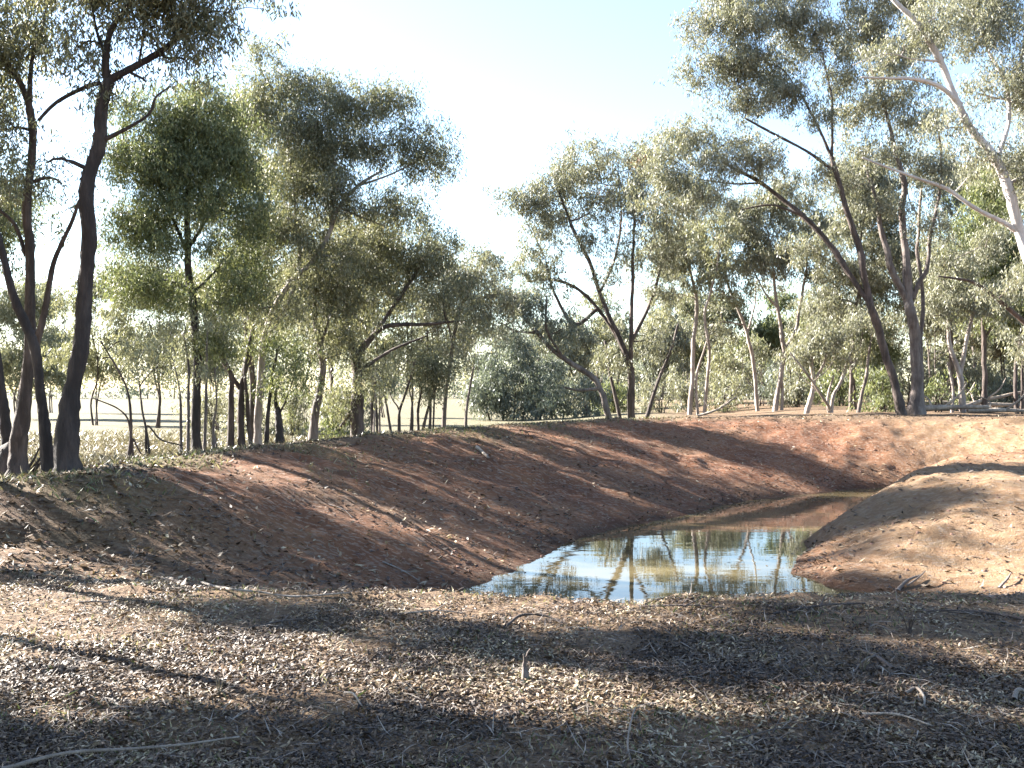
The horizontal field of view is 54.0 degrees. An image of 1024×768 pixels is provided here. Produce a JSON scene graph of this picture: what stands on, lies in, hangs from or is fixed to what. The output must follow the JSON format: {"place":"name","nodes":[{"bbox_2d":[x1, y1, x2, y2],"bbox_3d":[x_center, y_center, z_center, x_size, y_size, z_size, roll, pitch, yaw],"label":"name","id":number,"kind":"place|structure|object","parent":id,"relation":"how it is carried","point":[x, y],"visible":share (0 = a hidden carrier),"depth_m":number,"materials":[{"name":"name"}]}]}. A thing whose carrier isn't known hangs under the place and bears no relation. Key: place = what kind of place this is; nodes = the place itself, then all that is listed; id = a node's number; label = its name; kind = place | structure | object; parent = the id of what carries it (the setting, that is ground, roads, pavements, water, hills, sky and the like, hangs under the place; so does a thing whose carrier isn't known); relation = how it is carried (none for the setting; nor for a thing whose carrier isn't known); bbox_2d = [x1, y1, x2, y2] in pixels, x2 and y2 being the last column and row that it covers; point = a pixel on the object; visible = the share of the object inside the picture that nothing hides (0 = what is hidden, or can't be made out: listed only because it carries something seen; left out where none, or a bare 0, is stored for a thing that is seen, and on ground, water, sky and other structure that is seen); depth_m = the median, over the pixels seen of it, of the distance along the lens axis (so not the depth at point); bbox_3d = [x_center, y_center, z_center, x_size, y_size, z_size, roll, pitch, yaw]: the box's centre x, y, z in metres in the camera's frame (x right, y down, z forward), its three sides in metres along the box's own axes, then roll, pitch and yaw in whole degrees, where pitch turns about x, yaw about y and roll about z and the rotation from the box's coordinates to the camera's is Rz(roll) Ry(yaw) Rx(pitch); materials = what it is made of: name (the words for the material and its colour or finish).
{"place":"outdoors","nodes":[
{"label":"outdoors","id":0,"kind":"place"},
{"bbox_2d":[0,391,1023,767],"bbox_3d":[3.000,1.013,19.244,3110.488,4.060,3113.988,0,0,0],"label":"ground","id":1,"kind":"structure","parent":0,"point":[984,533],"depth_m":12.99,"materials":[{"name":"brown soil"}]},
{"bbox_2d":[0,73,44,444],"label":"gum tree","id":2,"kind":"object","parent":1,"relation":"on","point":[5,426],"visible":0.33,"depth_m":15.47,"materials":[{"name":"green plant"}]},
{"bbox_2d":[0,437,52,475],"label":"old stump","id":3,"kind":"object","parent":1,"relation":"on","point":[4,450],"visible":0.39,"depth_m":15.04,"materials":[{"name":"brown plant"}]},
{"bbox_2d":[0,11,53,472],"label":"gum tree","id":4,"kind":"object","parent":1,"relation":"on","point":[46,447],"visible":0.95,"depth_m":13.61,"materials":[{"name":"green plant"}]},
{"bbox_2d":[0,72,60,229],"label":"gum tree","id":5,"kind":"object","parent":1,"relation":"on","point":[50,201],"visible":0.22,"depth_m":21.84,"materials":[{"name":"green plant"}]},
{"bbox_2d":[0,88,64,274],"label":"gum tree","id":6,"kind":"object","parent":1,"relation":"on","point":[18,242],"visible":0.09,"depth_m":25.48,"materials":[{"name":"green plant"}]},
{"bbox_2d":[0,193,73,287],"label":"gum tree","id":7,"kind":"object","parent":1,"relation":"on","point":[7,244],"visible":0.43,"depth_m":16.40,"materials":[{"name":"green plant"}]},
{"bbox_2d":[0,270,100,412],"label":"gum tree","id":8,"kind":"object","parent":1,"relation":"on","point":[12,358],"visible":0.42,"depth_m":59.33,"materials":[{"name":"green plant"}]},
{"bbox_2d":[0,0,101,475],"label":"gum tree","id":9,"kind":"object","parent":1,"relation":"on","point":[18,445],"visible":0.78,"depth_m":14.32,"materials":[{"name":"green plant"}]},
{"bbox_2d":[36,318,96,412],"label":"gum tree","id":10,"kind":"object","parent":1,"relation":"on","point":[48,327],"visible":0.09,"depth_m":74.96,"materials":[{"name":"green plant"}]},
{"bbox_2d":[40,269,166,424],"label":"gum tree","id":11,"kind":"object","parent":1,"relation":"on","point":[97,373],"visible":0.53,"depth_m":47.79,"materials":[{"name":"green plant"}]},
{"bbox_2d":[91,324,169,458],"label":"sapling","id":12,"kind":"object","parent":1,"relation":"on","point":[130,450],"visible":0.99,"depth_m":18.96,"materials":[{"name":"green plant"}]},
{"bbox_2d":[91,244,212,427],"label":"gum tree","id":13,"kind":"object","parent":1,"relation":"on","point":[110,317],"visible":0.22,"depth_m":43.75,"materials":[{"name":"green plant"}]},
{"bbox_2d":[7,0,301,471],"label":"gum tree","id":14,"kind":"object","parent":1,"relation":"on","point":[184,24],"visible":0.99,"depth_m":13.24,"materials":[{"name":"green plant"}]},
{"bbox_2d":[118,324,193,455],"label":"sapling","id":15,"kind":"object","parent":1,"relation":"on","point":[147,444],"visible":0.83,"depth_m":20.07,"materials":[{"name":"green plant"}]},
{"bbox_2d":[140,298,198,451],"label":"sapling","id":16,"kind":"object","parent":1,"relation":"on","point":[178,324],"visible":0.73,"depth_m":21.54,"materials":[{"name":"green plant"}]},
{"bbox_2d":[74,64,296,451],"bbox_3d":[-7.171,-2.691,21.993,4.810,8.782,3.221,0,0,-11],"label":"gum tree","id":17,"kind":"object","parent":1,"relation":"on","point":[180,131],"visible":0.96,"depth_m":21.79,"materials":[{"name":"green plant"}]},
{"bbox_2d":[168,379,237,447],"bbox_3d":[-7.608,0.938,25.113,2.009,2.103,1.419,0,0,0],"label":"shrub","id":18,"kind":"object","parent":1,"relation":"on","point":[212,404],"visible":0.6,"depth_m":25.00,"materials":[{"name":"green plant"}]},
{"bbox_2d":[186,308,244,449],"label":"sapling","id":19,"kind":"object","parent":1,"relation":"on","point":[205,368],"visible":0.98,"depth_m":21.39,"materials":[{"name":"green plant"}]},
{"bbox_2d":[166,271,265,430],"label":"gum tree","id":20,"kind":"object","parent":1,"relation":"on","point":[182,364],"visible":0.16,"depth_m":39.69,"materials":[{"name":"green plant"}]},
{"bbox_2d":[217,380,289,437],"bbox_3d":[-8.508,1.034,33.137,2.406,2.478,1.810,0,0,0],"label":"shrub","id":21,"kind":"object","parent":1,"relation":"on","point":[263,429],"visible":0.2,"depth_m":32.95,"materials":[{"name":"green plant"}]},
{"bbox_2d":[222,306,284,397],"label":"gum tree","id":22,"kind":"object","parent":1,"relation":"on","point":[267,367],"visible":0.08,"depth_m":51.48,"materials":[{"name":"green plant"}]},
{"bbox_2d":[180,105,334,436],"bbox_3d":[-7.732,-3.325,30.068,5.688,10.404,3.409,0,0,14],"label":"gum tree","id":23,"kind":"object","parent":1,"relation":"on","point":[252,379],"visible":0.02,"depth_m":29.86,"materials":[{"name":"green plant"}]},
{"bbox_2d":[196,225,324,447],"bbox_3d":[-5.899,-1.210,23.168,2.932,5.822,2.897,0,0,-26],"label":"gum tree","id":24,"kind":"object","parent":1,"relation":"on","point":[241,386],"visible":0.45,"depth_m":23.11,"materials":[{"name":"green plant"}]},
{"bbox_2d":[200,581,349,596],"bbox_3d":[-2.369,1.758,8.527,0.650,0.324,2.668,0,-1,-41],"label":"fallen branch","id":25,"kind":"object","parent":1,"relation":"on","point":[228,588],"visible":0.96,"depth_m":7.83,"materials":[{"name":"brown wood"}]},
{"bbox_2d":[240,247,327,429],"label":"gum tree","id":26,"kind":"object","parent":1,"relation":"on","point":[297,346],"visible":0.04,"depth_m":41.59,"materials":[{"name":"green plant"}]},
{"bbox_2d":[241,314,334,443],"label":"gum tree","id":27,"kind":"object","parent":1,"relation":"on","point":[301,376],"visible":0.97,"depth_m":22.96,"materials":[{"name":"green plant"}]},
{"bbox_2d":[262,368,314,436],"bbox_3d":[-7.753,0.759,35.874,2.260,2.784,2.379,0,0,0],"label":"shrub","id":28,"kind":"object","parent":1,"relation":"on","point":[299,420],"visible":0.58,"depth_m":35.84,"materials":[{"name":"green plant"}]},
{"bbox_2d":[258,216,395,439],"bbox_3d":[-4.689,-1.331,24.751,3.123,6.086,2.664,0,0,-25],"label":"gum tree","id":29,"kind":"object","parent":1,"relation":"on","point":[314,420],"visible":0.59,"depth_m":24.64,"materials":[{"name":"green plant"}]},
{"bbox_2d":[270,206,392,437],"bbox_3d":[-5.841,-2.039,31.222,4.530,7.860,3.058,0,0,35],"label":"gum tree","id":30,"kind":"object","parent":1,"relation":"on","point":[366,334],"visible":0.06,"depth_m":30.89,"materials":[{"name":"green plant"}]},
{"bbox_2d":[300,377,367,439],"bbox_3d":[-5.143,1.001,29.006,2.116,2.477,1.733,0,0,0],"label":"shrub","id":31,"kind":"object","parent":1,"relation":"on","point":[338,432],"visible":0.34,"depth_m":28.98,"materials":[{"name":"green plant"}]},
{"bbox_2d":[214,31,467,444],"bbox_3d":[-4.309,-3.443,24.264,6.520,10.309,3.271,0,0,0],"label":"gum tree","id":32,"kind":"object","parent":1,"relation":"on","point":[332,194],"visible":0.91,"depth_m":23.99,"materials":[{"name":"green plant"}]},
{"bbox_2d":[0,416,700,538],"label":"bank grass","id":33,"kind":"structure","parent":1,"relation":"on","point":[154,457],"depth_m":14.91,"materials":[{"name":"plant"}]},
{"bbox_2d":[0,415,715,476],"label":"dry grass","id":34,"kind":"structure","parent":1,"relation":"on","point":[138,442],"depth_m":27.47,"materials":[{"name":"plant"}]},
{"bbox_2d":[323,380,393,433],"bbox_3d":[-6.030,0.878,38.210,2.780,2.935,2.010,0,0,-22],"label":"shrub","id":35,"kind":"object","parent":1,"relation":"on","point":[367,420],"visible":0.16,"depth_m":38.21,"materials":[{"name":"green plant"}]},
{"bbox_2d":[321,231,419,433],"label":"gum tree","id":36,"kind":"object","parent":1,"relation":"on","point":[393,318],"visible":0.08,"depth_m":35.96,"materials":[{"name":"green plant"}]},
{"bbox_2d":[368,335,405,431],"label":"sapling","id":37,"kind":"object","parent":1,"relation":"on","point":[388,415],"visible":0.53,"depth_m":28.04,"materials":[{"name":"green plant"}]},
{"bbox_2d":[364,334,418,417],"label":"gum tree","id":38,"kind":"object","parent":1,"relation":"on","point":[398,383],"visible":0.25,"depth_m":62.02,"materials":[{"name":"green plant"}]},
{"bbox_2d":[4,348,787,398],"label":"treeline","id":39,"kind":"object","parent":1,"relation":"on","point":[134,391],"visible":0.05,"depth_m":210.67,"materials":[{"name":"green plant"}]},
{"bbox_2d":[293,196,510,435],"bbox_3d":[-2.797,-1.690,25.876,5.562,6.606,3.220,0,0,0],"label":"gum tree","id":40,"kind":"object","parent":1,"relation":"on","point":[415,264],"visible":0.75,"depth_m":25.44,"materials":[{"name":"green plant"}]},
{"bbox_2d":[387,332,425,432],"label":"sapling","id":41,"kind":"object","parent":1,"relation":"on","point":[399,408],"visible":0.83,"depth_m":28.44,"materials":[{"name":"green plant"}]},
{"bbox_2d":[375,254,450,432],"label":"gum tree","id":42,"kind":"object","parent":1,"relation":"on","point":[408,335],"visible":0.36,"depth_m":35.92,"materials":[{"name":"green plant"}]},
{"bbox_2d":[384,224,482,428],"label":"gum tree","id":43,"kind":"object","parent":1,"relation":"on","point":[425,340],"visible":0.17,"depth_m":37.08,"materials":[{"name":"green plant"}]},
{"bbox_2d":[398,342,473,429],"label":"sapling","id":44,"kind":"object","parent":1,"relation":"on","point":[432,372],"visible":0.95,"depth_m":28.72,"materials":[{"name":"green plant"}]},
{"bbox_2d":[404,236,541,427],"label":"gum tree","id":45,"kind":"object","parent":1,"relation":"on","point":[489,297],"visible":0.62,"depth_m":29.68,"materials":[{"name":"green plant"}]},
{"bbox_2d":[435,319,510,407],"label":"gum tree","id":46,"kind":"object","parent":1,"relation":"on","point":[478,355],"visible":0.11,"depth_m":77.36,"materials":[{"name":"green plant"}]},
{"bbox_2d":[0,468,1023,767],"bbox_3d":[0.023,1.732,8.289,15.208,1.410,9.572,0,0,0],"label":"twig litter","id":47,"kind":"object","parent":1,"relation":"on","point":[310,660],"visible":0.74,"depth_m":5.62,"materials":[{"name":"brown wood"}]},
{"bbox_2d":[0,558,1023,767],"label":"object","id":48,"kind":"structure","parent":1,"relation":"on","point":[509,752],"depth_m":5.46,"materials":[{"name":"plant"}]},
{"bbox_2d":[0,569,1023,767],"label":"leaf litter","id":49,"kind":"object","parent":1,"relation":"on","point":[433,665],"visible":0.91,"depth_m":5.45,"materials":[{"name":"plant"}]},
{"bbox_2d":[1,736,239,767],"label":"stick","id":50,"kind":"object","parent":49,"relation":"on","point":[25,762],"visible":1,"depth_m":4.43,"materials":[{"name":"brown wood"}]},
{"bbox_2d":[0,412,1023,591],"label":"bank leaves","id":51,"kind":"object","parent":1,"relation":"on","point":[142,552],"visible":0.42,"depth_m":13.26,"materials":[{"name":"brown plant"}]},
{"bbox_2d":[450,322,588,420],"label":"shrub","id":52,"kind":"object","parent":1,"relation":"on","point":[493,389],"visible":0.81,"depth_m":55.56,"materials":[{"name":"green plant"}]},
{"bbox_2d":[26,416,1023,590],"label":"clods","id":53,"kind":"object","parent":1,"relation":"on","point":[359,554],"visible":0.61,"depth_m":14.76,"materials":[{"name":"soil"}]},
{"bbox_2d":[463,251,611,417],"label":"gum tree","id":54,"kind":"object","parent":1,"relation":"on","point":[528,317],"visible":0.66,"depth_m":35.88,"materials":[{"name":"green plant"}]},
{"bbox_2d":[521,308,607,399],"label":"gum tree","id":55,"kind":"object","parent":1,"relation":"on","point":[586,360],"visible":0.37,"depth_m":74.50,"materials":[{"name":"green plant"}]},
{"bbox_2d":[565,373,618,417],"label":"shrub","id":56,"kind":"object","parent":1,"relation":"on","point":[594,396],"visible":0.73,"depth_m":54.02,"materials":[{"name":"green plant"}]},
{"bbox_2d":[482,126,706,418],"bbox_3d":[3.125,-4.302,38.272,8.664,11.852,5.113,0,0,0],"label":"gum tree","id":57,"kind":"object","parent":1,"relation":"on","point":[542,199],"visible":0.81,"depth_m":37.96,"materials":[{"name":"green plant"}]},
{"bbox_2d":[561,288,640,404],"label":"gum tree","id":58,"kind":"object","parent":1,"relation":"on","point":[602,321],"visible":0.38,"depth_m":77.02,"materials":[{"name":"green plant"}]},
{"bbox_2d":[590,377,637,413],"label":"shrub","id":59,"kind":"object","parent":1,"relation":"on","point":[622,392],"visible":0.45,"depth_m":59.74,"materials":[{"name":"green plant"}]},
{"bbox_2d":[598,307,701,408],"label":"gum tree","id":60,"kind":"object","parent":1,"relation":"on","point":[680,340],"visible":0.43,"depth_m":71.16,"materials":[{"name":"green plant"}]},
{"bbox_2d":[635,370,704,412],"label":"shrub","id":61,"kind":"object","parent":1,"relation":"on","point":[646,391],"visible":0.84,"depth_m":55.98,"materials":[{"name":"green plant"}]},
{"bbox_2d":[634,283,735,403],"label":"gum tree","id":62,"kind":"object","parent":1,"relation":"on","point":[639,367],"visible":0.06,"depth_m":79.19,"materials":[{"name":"green plant"}]},
{"bbox_2d":[628,183,761,414],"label":"gum tree","id":63,"kind":"object","parent":1,"relation":"on","point":[715,268],"visible":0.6,"depth_m":51.25,"materials":[{"name":"green plant"}]},
{"bbox_2d":[661,364,732,411],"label":"shrub","id":64,"kind":"object","parent":1,"relation":"on","point":[684,398],"visible":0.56,"depth_m":59.71,"materials":[{"name":"green plant"}]},
{"bbox_2d":[669,290,754,401],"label":"gum tree","id":65,"kind":"object","parent":1,"relation":"on","point":[688,308],"visible":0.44,"depth_m":73.50,"materials":[{"name":"green plant"}]},
{"bbox_2d":[698,368,753,412],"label":"shrub","id":66,"kind":"object","parent":1,"relation":"on","point":[738,398],"visible":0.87,"depth_m":55.99,"materials":[{"name":"green plant"}]},
{"bbox_2d":[440,311,1020,403],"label":"woods","id":67,"kind":"object","parent":1,"relation":"on","point":[942,361],"visible":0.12,"depth_m":83.19,"materials":[{"name":"green plant"}]},
{"bbox_2d":[701,325,781,404],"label":"gum tree","id":68,"kind":"object","parent":1,"relation":"on","point":[722,361],"visible":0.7,"depth_m":65.73,"materials":[{"name":"green plant"}]},
{"bbox_2d":[688,186,798,410],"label":"gum tree","id":69,"kind":"object","parent":1,"relation":"on","point":[713,330],"visible":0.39,"depth_m":52.67,"materials":[{"name":"green plant"}]},
{"bbox_2d":[616,0,906,414],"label":"gum tree","id":70,"kind":"object","parent":1,"relation":"on","point":[741,67],"visible":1,"depth_m":33.42,"materials":[{"name":"green plant"}]},
{"bbox_2d":[736,359,787,405],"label":"shrub","id":71,"kind":"object","parent":1,"relation":"on","point":[762,391],"visible":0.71,"depth_m":59.94,"materials":[{"name":"green plant"}]},
{"bbox_2d":[728,279,839,382],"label":"gum tree","id":72,"kind":"object","parent":1,"relation":"on","point":[767,327],"visible":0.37,"depth_m":71.59,"materials":[{"name":"green plant"}]},
{"bbox_2d":[712,162,865,410],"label":"gum tree","id":73,"kind":"object","parent":1,"relation":"on","point":[767,259],"visible":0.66,"depth_m":51.06,"materials":[{"name":"green plant"}]},
{"bbox_2d":[762,368,822,407],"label":"shrub","id":74,"kind":"object","parent":1,"relation":"on","point":[794,395],"visible":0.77,"depth_m":54.67,"materials":[{"name":"green plant"}]},
{"bbox_2d":[772,301,858,413],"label":"gum tree","id":75,"kind":"object","parent":1,"relation":"on","point":[821,341],"visible":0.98,"depth_m":38.56,"materials":[{"name":"green plant"}]},
{"bbox_2d":[782,289,852,403],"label":"gum tree","id":76,"kind":"object","parent":1,"relation":"on","point":[801,327],"visible":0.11,"depth_m":68.39,"materials":[{"name":"green plant"}]},
{"bbox_2d":[800,365,866,405],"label":"shrub","id":77,"kind":"object","parent":1,"relation":"on","point":[826,381],"visible":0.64,"depth_m":57.98,"materials":[{"name":"green plant"}]},
{"bbox_2d":[785,259,903,381],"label":"gum tree","id":78,"kind":"object","parent":1,"relation":"on","point":[814,312],"visible":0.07,"depth_m":63.73,"materials":[{"name":"green plant"}]},
{"bbox_2d":[774,153,925,409],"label":"gum tree","id":79,"kind":"object","parent":1,"relation":"on","point":[833,290],"visible":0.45,"depth_m":46.61,"materials":[{"name":"green plant"}]},
{"bbox_2d":[816,331,885,412],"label":"gum tree","id":80,"kind":"object","parent":1,"relation":"on","point":[846,350],"visible":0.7,"depth_m":38.97,"materials":[{"name":"green plant"}]},
{"bbox_2d":[830,299,908,412],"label":"gum tree","id":81,"kind":"object","parent":1,"relation":"on","point":[853,325],"visible":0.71,"depth_m":38.96,"materials":[{"name":"green plant"}]},
{"bbox_2d":[845,364,906,411],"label":"shrub","id":82,"kind":"object","parent":1,"relation":"on","point":[883,389],"visible":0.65,"depth_m":41.91,"materials":[{"name":"green plant"}]},
{"bbox_2d":[848,291,909,395],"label":"gum tree","id":83,"kind":"object","parent":1,"relation":"on","point":[892,353],"visible":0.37,"depth_m":47.64,"materials":[{"name":"green plant"}]},
{"bbox_2d":[792,0,981,414],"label":"gum tree","id":84,"kind":"object","parent":1,"relation":"on","point":[861,109],"visible":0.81,"depth_m":34.01,"materials":[{"name":"green plant"}]},
{"bbox_2d":[866,356,949,409],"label":"shrub","id":85,"kind":"object","parent":1,"relation":"on","point":[926,381],"visible":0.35,"depth_m":46.81,"materials":[{"name":"green plant"}]},
{"bbox_2d":[885,276,976,400],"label":"gum tree","id":86,"kind":"object","parent":1,"relation":"on","point":[904,321],"visible":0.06,"depth_m":52.04,"materials":[{"name":"green plant"}]},
{"bbox_2d":[850,0,1023,262],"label":"gum tree","id":87,"kind":"object","parent":1,"relation":"on","point":[973,17],"visible":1,"depth_m":21.31,"materials":[{"name":"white plant"}]},
{"bbox_2d":[872,124,1022,410],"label":"gum tree","id":88,"kind":"object","parent":1,"relation":"on","point":[896,250],"visible":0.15,"depth_m":45.31,"materials":[{"name":"green plant"}]},
{"bbox_2d":[924,369,979,411],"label":"shrub","id":89,"kind":"object","parent":1,"relation":"on","point":[931,389],"visible":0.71,"depth_m":40.92,"materials":[{"name":"green plant"}]},
{"bbox_2d":[924,382,989,411],"bbox_3d":[15.926,0.492,36.717,2.770,1.125,0.730,0,0,2],"label":"fallen log","id":90,"kind":"object","parent":1,"relation":"on","point":[931,407],"visible":0.77,"depth_m":36.62,"materials":[{"name":"grey wood"}]},
{"bbox_2d":[897,210,1023,412],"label":"gum tree","id":91,"kind":"object","parent":1,"relation":"on","point":[965,300],"visible":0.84,"depth_m":37.63,"materials":[{"name":"green plant"}]},
{"bbox_2d":[913,609,1023,620],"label":"branch","id":92,"kind":"object","parent":1,"relation":"on","point":[985,612],"visible":1,"depth_m":7.05,"materials":[{"name":"brown plant"}]},
{"bbox_2d":[920,186,1023,404],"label":"gum tree","id":93,"kind":"object","parent":1,"relation":"on","point":[963,235],"visible":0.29,"depth_m":39.88,"materials":[{"name":"green plant"}]},
{"bbox_2d":[935,358,1013,407],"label":"shrub","id":94,"kind":"object","parent":1,"relation":"on","point":[976,374],"visible":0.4,"depth_m":46.63,"materials":[{"name":"green plant"}]},
{"bbox_2d":[938,95,1023,374],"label":"gum tree","id":95,"kind":"object","parent":1,"relation":"on","point":[1018,280],"visible":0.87,"depth_m":27.12,"materials":[{"name":"green plant"}]},
{"bbox_2d":[947,164,1023,413],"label":"gum tree","id":96,"kind":"object","parent":1,"relation":"on","point":[984,194],"visible":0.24,"depth_m":40.00,"materials":[{"name":"green plant"}]},
{"bbox_2d":[955,250,1017,399],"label":"gum tree","id":97,"kind":"object","parent":1,"relation":"on","point":[991,353],"visible":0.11,"depth_m":49.92,"materials":[{"name":"green plant"}]},
{"bbox_2d":[970,373,1020,408],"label":"shrub","id":98,"kind":"object","parent":1,"relation":"on","point":[1005,388],"visible":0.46,"depth_m":44.85,"materials":[{"name":"green plant"}]},
{"bbox_2d":[967,394,1023,412],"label":"fallen log","id":99,"kind":"object","parent":1,"relation":"on","point":[996,410],"visible":0.88,"depth_m":37.30,"materials":[{"name":"grey wood"}]},
{"bbox_2d":[985,310,1021,383],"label":"gum tree","id":100,"kind":"object","parent":1,"relation":"on","point":[1001,344],"visible":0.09,"depth_m":43.65,"materials":[{"name":"green plant"}]},
{"bbox_2d":[0,0,1023,390],"label":"sky","id":101,"kind":"structure","parent":0,"point":[514,76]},
{"bbox_2d":[459,488,911,603],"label":"water","id":102,"kind":"structure","parent":0,"point":[727,549],"depth_m":14.47,"materials":[{"name":"liquid"}]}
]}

